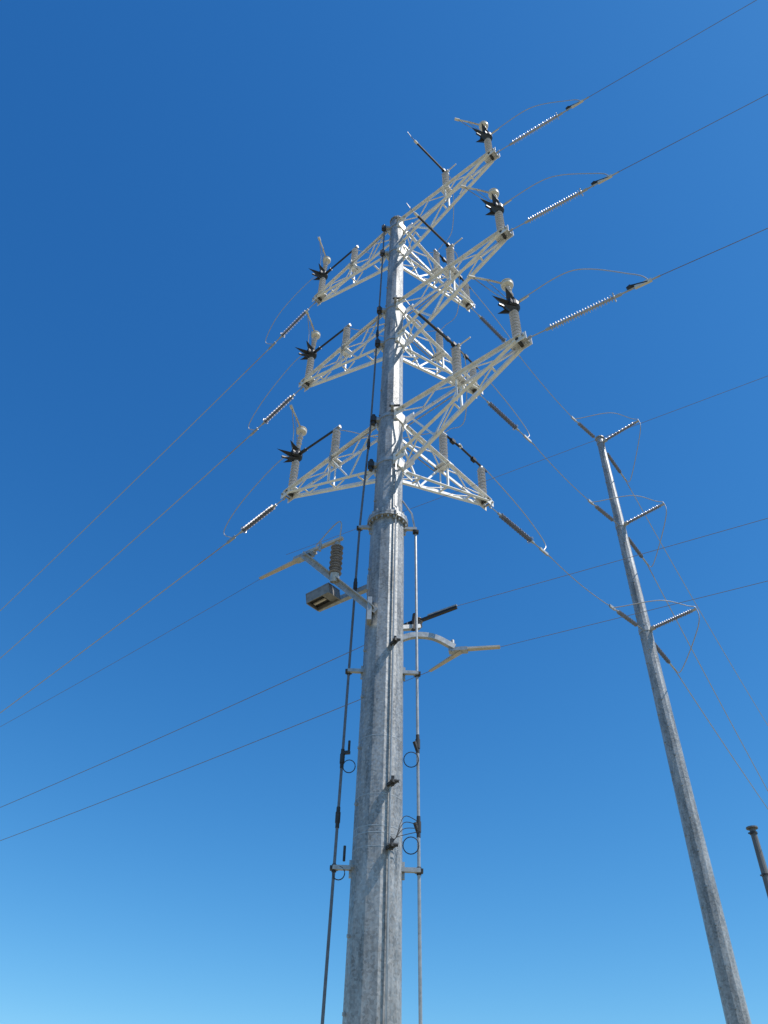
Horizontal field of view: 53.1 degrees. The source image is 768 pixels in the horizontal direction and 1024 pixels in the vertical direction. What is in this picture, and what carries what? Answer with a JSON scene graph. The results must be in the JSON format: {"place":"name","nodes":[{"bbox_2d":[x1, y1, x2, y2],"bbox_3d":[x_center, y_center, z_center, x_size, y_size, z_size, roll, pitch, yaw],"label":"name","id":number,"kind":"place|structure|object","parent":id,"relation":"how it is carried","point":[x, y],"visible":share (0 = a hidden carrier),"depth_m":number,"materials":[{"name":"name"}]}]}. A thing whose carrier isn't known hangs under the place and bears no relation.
{"place":"outdoors","nodes":[
{"label":"outdoors","id":0,"kind":"place"},
{"bbox_2d":[0,0,767,1023],"label":"sky","id":1,"kind":"structure","parent":0,"point":[173,172],"materials":[{"name":"blue"}]},
{"label":"ground","id":2,"kind":"structure","parent":0,"visible":0},
{"bbox_2d":[223,96,659,1023],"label":"transmission pole","id":3,"kind":"object","parent":2,"relation":"on","point":[375,868],"visible":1,"depth_m":15.98,"materials":[{"name":"metal"}]},
{"bbox_2d":[0,546,222,712],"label":"power line","id":4,"kind":"object","parent":3,"relation":"attached to","point":[115,626],"visible":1,"depth_m":23.68,"materials":[{"name":"metal"}]},
{"bbox_2d":[0,438,246,658],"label":"power line","id":5,"kind":"object","parent":3,"relation":"attached to","point":[128,544],"visible":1,"depth_m":26.79,"materials":[{"name":"metal"}]},
{"bbox_2d":[0,579,259,726],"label":"power line","id":6,"kind":"object","parent":3,"relation":"attached to","point":[130,653],"visible":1,"depth_m":17.52,"materials":[{"name":"metal"}]},
{"bbox_2d":[0,352,265,610],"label":"power line","id":7,"kind":"object","parent":3,"relation":"attached to","point":[139,475],"visible":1,"depth_m":30.11,"materials":[{"name":"metal"}]},
{"bbox_2d":[0,645,363,807],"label":"power line","id":8,"kind":"object","parent":3,"relation":"attached to","point":[187,725],"visible":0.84,"depth_m":16.64,"materials":[{"name":"metal"}]},
{"bbox_2d":[0,671,428,840],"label":"power line","id":9,"kind":"object","parent":3,"relation":"attached to","point":[195,765],"visible":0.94,"depth_m":16.84,"materials":[{"name":"metal"}]},
{"bbox_2d":[286,376,766,554],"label":"power line","id":10,"kind":"object","parent":3,"relation":"attached to","point":[556,454],"visible":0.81,"depth_m":16.18,"materials":[{"name":"metal"}]},
{"bbox_2d":[521,358,570,415],"bbox_3d":[5.761,-4.405,27.257,2.481,1.510,0.026,29,-48,-26],"label":"power line","id":11,"kind":"object","parent":3,"relation":"hanging from","point":[544,386],"visible":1,"depth_m":27.18,"materials":[{"name":"metal"}]},
{"bbox_2d":[534,445,587,499],"bbox_3d":[5.638,-1.234,24.379,2.445,1.042,0.026,29,-48,-26],"label":"power line","id":12,"kind":"object","parent":3,"relation":"hanging from","point":[560,473],"visible":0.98,"depth_m":24.27,"materials":[{"name":"metal"}]},
{"bbox_2d":[458,518,767,605],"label":"power line","id":13,"kind":"object","parent":3,"relation":"attached to","point":[618,560],"visible":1,"depth_m":13.04,"materials":[{"name":"metal"}]},
{"bbox_2d":[501,581,766,646],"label":"power line","id":14,"kind":"object","parent":3,"relation":"attached to","point":[643,611],"visible":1,"depth_m":12.91,"materials":[{"name":"metal"}]},
{"bbox_2d":[589,0,755,96],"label":"power line","id":15,"kind":"object","parent":3,"relation":"attached to","point":[674,47],"visible":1,"depth_m":20.14,"materials":[{"name":"metal"}]},
{"bbox_2d":[619,94,767,171],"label":"power line","id":16,"kind":"object","parent":3,"relation":"attached to","point":[692,133],"visible":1,"depth_m":17.30,"materials":[{"name":"metal"}]},
{"bbox_2d":[660,228,767,275],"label":"power line","id":17,"kind":"object","parent":3,"relation":"attached to","point":[714,251],"visible":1,"depth_m":14.54,"materials":[{"name":"metal"}]},
{"bbox_2d":[571,412,751,1023],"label":"transmission pole","id":18,"kind":"object","parent":2,"relation":"on","point":[733,1000],"visible":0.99,"depth_m":19.73,"materials":[{"name":"metal"}]},
{"bbox_2d":[551,558,609,605],"bbox_3d":[5.513,1.966,21.473,2.413,0.593,0.026,29,-48,-26],"label":"power line","id":19,"kind":"object","parent":18,"relation":"attached to","point":[578,582],"visible":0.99,"depth_m":21.35,"materials":[{"name":"metal"}]},
{"bbox_2d":[626,481,767,724],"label":"power line","id":20,"kind":"object","parent":18,"relation":"attached to","point":[693,600],"visible":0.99,"depth_m":33.58,"materials":[{"name":"metal"}]},
{"bbox_2d":[647,565,767,790],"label":"power line","id":21,"kind":"object","parent":18,"relation":"attached to","point":[705,675],"visible":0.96,"depth_m":28.77,"materials":[{"name":"metal"}]},
{"bbox_2d":[675,671,767,808],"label":"power line","id":22,"kind":"object","parent":18,"relation":"attached to","point":[720,738],"visible":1,"depth_m":26.35,"materials":[{"name":"metal"}]},
{"bbox_2d":[746,825,767,896],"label":"transmission pole","id":23,"kind":"object","parent":2,"relation":"on","point":[753,832],"visible":1,"depth_m":43.62,"materials":[{"name":"metal"}]}
]}

